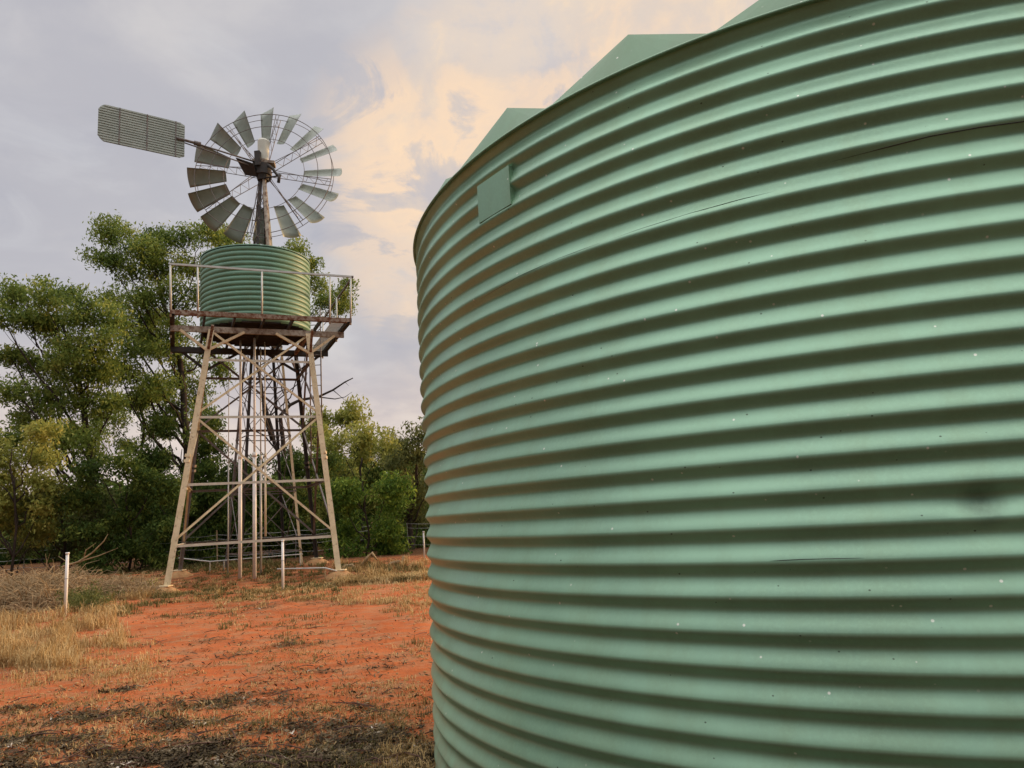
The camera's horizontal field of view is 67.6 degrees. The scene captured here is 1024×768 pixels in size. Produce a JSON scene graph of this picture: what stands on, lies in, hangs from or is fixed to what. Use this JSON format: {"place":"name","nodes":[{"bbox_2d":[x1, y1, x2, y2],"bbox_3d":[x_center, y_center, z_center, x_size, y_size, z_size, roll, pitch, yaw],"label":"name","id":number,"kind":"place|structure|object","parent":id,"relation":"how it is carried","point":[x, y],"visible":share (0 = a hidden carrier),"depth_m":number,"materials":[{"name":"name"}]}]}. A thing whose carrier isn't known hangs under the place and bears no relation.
{"place":"outdoors","nodes":[
{"label":"outdoors","id":0,"kind":"place"},
{"bbox_2d":[0,544,434,767],"bbox_3d":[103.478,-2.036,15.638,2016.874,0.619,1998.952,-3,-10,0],"label":"ground","id":1,"kind":"structure","parent":0,"point":[175,633],"depth_m":9.80,"materials":[{"name":"red soil"}]},
{"bbox_2d":[0,416,75,577],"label":"acacia bush","id":2,"kind":"object","parent":1,"relation":"on","point":[39,433],"visible":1,"depth_m":27.24,"materials":[{"name":"green plant"}]},
{"bbox_2d":[0,480,122,574],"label":"acacia bush","id":3,"kind":"object","parent":1,"relation":"on","point":[65,546],"visible":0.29,"depth_m":28.66,"materials":[{"name":"green plant"}]},
{"bbox_2d":[0,554,125,613],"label":"brush heap","id":4,"kind":"object","parent":1,"relation":"on","point":[31,591],"visible":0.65,"depth_m":17.98,"materials":[{"name":"brown wood"}]},
{"bbox_2d":[64,552,69,615],"bbox_3d":[-9.409,4.323,16.142,0.087,1.506,0.084,0,-10,-21],"label":"fence post","id":5,"kind":"object","parent":1,"relation":"on","point":[66,578],"visible":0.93,"depth_m":16.14,"materials":[{"name":"metal"}]},
{"bbox_2d":[0,272,142,554],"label":"gum tree","id":6,"kind":"object","parent":1,"relation":"on","point":[69,353],"visible":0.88,"depth_m":31.00,"materials":[{"name":"green plant"}]},
{"bbox_2d":[53,579,116,611],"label":"saltbush","id":7,"kind":"object","parent":1,"relation":"on","point":[78,598],"visible":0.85,"depth_m":16.84,"materials":[{"name":"green plant"}]},
{"bbox_2d":[58,534,116,567],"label":"fallen branch","id":8,"kind":"object","parent":1,"relation":"on","point":[80,560],"visible":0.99,"depth_m":23.07,"materials":[{"name":"wood"}]},
{"bbox_2d":[99,585,129,598],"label":"saltbush","id":9,"kind":"object","parent":1,"relation":"on","point":[113,590],"visible":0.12,"depth_m":19.00,"materials":[{"name":"green plant"}]},
{"bbox_2d":[56,379,180,540],"bbox_3d":[-20.386,4.478,39.803,6.390,9.477,3.458,-3,-10,0],"label":"gum tree","id":10,"kind":"object","parent":1,"relation":"on","point":[121,442],"visible":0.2,"depth_m":39.80,"materials":[{"name":"green plant"}]},
{"bbox_2d":[45,447,198,574],"bbox_3d":[-14.170,4.699,28.039,4.670,4.733,3.241,-3,-10,0],"label":"acacia bush","id":11,"kind":"object","parent":1,"relation":"on","point":[168,488],"visible":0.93,"depth_m":27.69,"materials":[{"name":"green plant"}]},
{"bbox_2d":[86,570,181,598],"bbox_3d":[-9.953,5.407,19.913,2.326,1.139,2.807,-3,-10,0],"label":"brush heap","id":12,"kind":"object","parent":1,"relation":"on","point":[127,584],"visible":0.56,"depth_m":19.66,"materials":[{"name":"brown wood"}]},
{"bbox_2d":[72,209,240,554],"bbox_3d":[-16.063,-0.246,34.585,7.533,16.587,4.639,-3,-10,0],"label":"gum tree","id":13,"kind":"object","parent":1,"relation":"on","point":[150,252],"visible":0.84,"depth_m":34.63,"materials":[{"name":"green plant"}]},
{"bbox_2d":[119,404,237,565],"bbox_3d":[-13.822,4.399,31.983,5.083,7.213,3.613,-3,-10,0],"label":"acacia bush","id":14,"kind":"object","parent":1,"relation":"on","point":[159,424],"visible":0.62,"depth_m":31.62,"materials":[{"name":"green plant"}]},
{"bbox_2d":[0,461,429,564],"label":"woodland","id":15,"kind":"object","parent":1,"relation":"on","point":[115,486],"visible":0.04,"depth_m":43.99,"materials":[{"name":"green plant"}]},
{"bbox_2d":[0,522,430,572],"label":"wire fence","id":16,"kind":"object","parent":1,"relation":"on","point":[216,539],"visible":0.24,"depth_m":30.36,"materials":[{"name":"grey metal"}]},
{"bbox_2d":[0,602,432,767],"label":"fallen twigs","id":17,"kind":"object","parent":1,"relation":"on","point":[264,761],"visible":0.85,"depth_m":5.95,"materials":[{"name":"brown wood"}]},
{"bbox_2d":[2,595,430,767],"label":"pebbles","id":18,"kind":"object","parent":1,"relation":"on","point":[280,712],"visible":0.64,"depth_m":7.95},
{"bbox_2d":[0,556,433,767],"bbox_3d":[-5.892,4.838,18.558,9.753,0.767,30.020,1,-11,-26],"label":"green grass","id":19,"kind":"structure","parent":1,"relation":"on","point":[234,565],"depth_m":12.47,"materials":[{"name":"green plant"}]},
{"bbox_2d":[0,589,434,767],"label":"leaf litter","id":20,"kind":"object","parent":1,"relation":"on","point":[166,760],"visible":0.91,"depth_m":6.05,"materials":[{"name":"brown plant"}]},
{"bbox_2d":[97,104,341,567],"bbox_3d":[-10.209,-2.203,27.160,8.189,17.340,2.890,1,-11,-26],"label":"windmill","id":21,"kind":"object","parent":1,"relation":"on","point":[134,129],"visible":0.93,"depth_m":28.15,"materials":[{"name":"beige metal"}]},
{"bbox_2d":[161,454,278,564],"bbox_3d":[-12.187,5.594,32.552,5.321,5.768,3.302,-2,-10,-10],"label":"acacia bush","id":22,"kind":"object","parent":1,"relation":"on","point":[248,522],"visible":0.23,"depth_m":32.26,"materials":[{"name":"green plant"}]},
{"bbox_2d":[179,553,302,571],"bbox_3d":[-8.912,5.877,25.035,3.993,0.624,0.488,-2,-10,-6],"label":"pipe rail","id":23,"kind":"object","parent":1,"relation":"on","point":[242,559],"visible":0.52,"depth_m":25.01,"materials":[{"name":"grey metal"}]},
{"bbox_2d":[153,263,353,593],"bbox_3d":[-8.034,1.690,23.660,5.582,9.275,5.259,1,-11,-22],"label":"tank stand","id":24,"kind":"object","parent":1,"relation":"on","point":[253,335],"visible":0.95,"depth_m":23.05,"materials":[{"name":"beige metal"}]},
{"bbox_2d":[200,244,310,330],"bbox_3d":[-8.188,-3.012,24.504,3.364,2.896,3.364,-3,-10,0],"label":"water tank","id":25,"kind":"object","parent":24,"relation":"on","point":[229,290],"visible":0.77,"depth_m":23.07,"materials":[{"name":"green metal"}]},
{"bbox_2d":[219,451,329,558],"bbox_3d":[-10.555,5.569,33.253,5.218,5.331,2.472,-5,-10,10],"label":"acacia bush","id":26,"kind":"object","parent":1,"relation":"on","point":[305,545],"visible":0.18,"depth_m":32.88,"materials":[{"name":"green plant"}]},
{"bbox_2d":[281,540,283,588],"bbox_3d":[-5.748,4.637,19.188,0.085,1.431,0.082,0,-10,-21],"label":"fence post","id":27,"kind":"object","parent":1,"relation":"on","point":[282,556],"visible":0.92,"depth_m":19.20,"materials":[{"name":"metal"}]},
{"bbox_2d":[207,224,359,471],"bbox_3d":[-11.477,-0.030,38.732,8.160,18.049,4.381,-3,-10,0],"label":"gum tree","id":28,"kind":"object","parent":1,"relation":"on","point":[343,303],"visible":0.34,"depth_m":38.84,"materials":[{"name":"green plant"}]},
{"bbox_2d":[256,362,352,459],"bbox_3d":[-10.024,0.979,36.464,4.968,6.127,0.240,-3,-10,0],"label":"dead branch","id":29,"kind":"object","parent":28,"relation":"attached to","point":[280,414],"visible":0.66,"depth_m":36.42,"materials":[{"name":"brown wood"}]},
{"bbox_2d":[277,567,336,580],"bbox_3d":[-5.718,5.356,21.381,1.644,0.510,0.085,-2,-10,-7],"label":"pipe","id":30,"kind":"object","parent":1,"relation":"on","point":[324,568],"visible":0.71,"depth_m":21.43,"materials":[{"name":"grey metal"}]},
{"bbox_2d":[266,445,367,558],"bbox_3d":[-8.384,5.370,32.732,4.400,5.972,3.634,-3,-10,0],"label":"acacia bush","id":31,"kind":"object","parent":1,"relation":"on","point":[333,461],"visible":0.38,"depth_m":32.26,"materials":[{"name":"green plant"}]},
{"bbox_2d":[297,394,380,547],"bbox_3d":[-9.011,4.539,40.048,5.390,8.146,4.016,-3,-10,0],"label":"wattle tree","id":32,"kind":"object","parent":1,"relation":"on","point":[347,418],"visible":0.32,"depth_m":39.74,"materials":[{"name":"green plant"}]},
{"bbox_2d":[305,426,404,551],"bbox_3d":[-7.218,4.913,35.819,5.305,5.880,3.269,-3,-10,0],"label":"wattle tree","id":33,"kind":"object","parent":1,"relation":"on","point":[334,440],"visible":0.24,"depth_m":35.88,"materials":[{"name":"green plant"}]},
{"bbox_2d":[320,469,416,558],"bbox_3d":[-5.502,5.352,29.727,3.803,3.968,3.114,-3,-10,0],"label":"wattle tree","id":34,"kind":"object","parent":1,"relation":"on","point":[344,497],"visible":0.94,"depth_m":29.45,"materials":[{"name":"green plant"}]},
{"bbox_2d":[342,552,404,568],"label":"fallen branch","id":35,"kind":"object","parent":1,"relation":"on","point":[374,556],"visible":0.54,"depth_m":23.62,"materials":[{"name":"wood"}]},
{"bbox_2d":[333,431,426,531],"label":"wattle tree","id":36,"kind":"object","parent":1,"relation":"on","point":[413,472],"visible":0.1,"depth_m":41.55,"materials":[{"name":"green plant"}]},
{"bbox_2d":[350,451,428,549],"bbox_3d":[-5.530,5.642,36.549,4.577,5.069,3.761,-3,-10,0],"label":"acacia bush","id":37,"kind":"object","parent":1,"relation":"on","point":[369,478],"visible":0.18,"depth_m":36.31,"materials":[{"name":"green plant"}]},
{"bbox_2d":[361,514,430,550],"bbox_3d":[-4.684,6.901,33.848,3.789,2.715,2.583,-3,-10,0],"label":"acacia bush","id":38,"kind":"object","parent":1,"relation":"on","point":[419,540],"visible":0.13,"depth_m":33.59,"materials":[{"name":"green plant"}]},
{"bbox_2d":[379,416,428,549],"bbox_3d":[-4.168,4.454,32.602,2.953,6.140,3.794,-3,-10,0],"label":"gum tree","id":39,"kind":"object","parent":1,"relation":"on","point":[416,516],"visible":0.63,"depth_m":32.15,"materials":[{"name":"green plant"}]},
{"bbox_2d":[422,531,424,557],"bbox_3d":[-2.885,5.403,25.105,0.075,1.130,0.073,-7,-11,22],"label":"fence post","id":40,"kind":"object","parent":1,"relation":"on","point":[423,544],"visible":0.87,"depth_m":25.10,"materials":[{"name":"metal"}]},
{"bbox_2d":[413,0,1023,767],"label":"water tank","id":41,"kind":"object","parent":1,"relation":"on","point":[721,348],"visible":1,"depth_m":2.96,"materials":[{"name":"green metal"}]},
{"bbox_2d":[0,552,435,767],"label":"dry grass","id":42,"kind":"structure","parent":0,"point":[61,652],"depth_m":11.09,"materials":[{"name":"beige plant"}]},
{"bbox_2d":[0,0,757,494],"label":"sky","id":43,"kind":"structure","parent":0,"point":[405,92],"materials":[{"name":"grey"}]}
]}

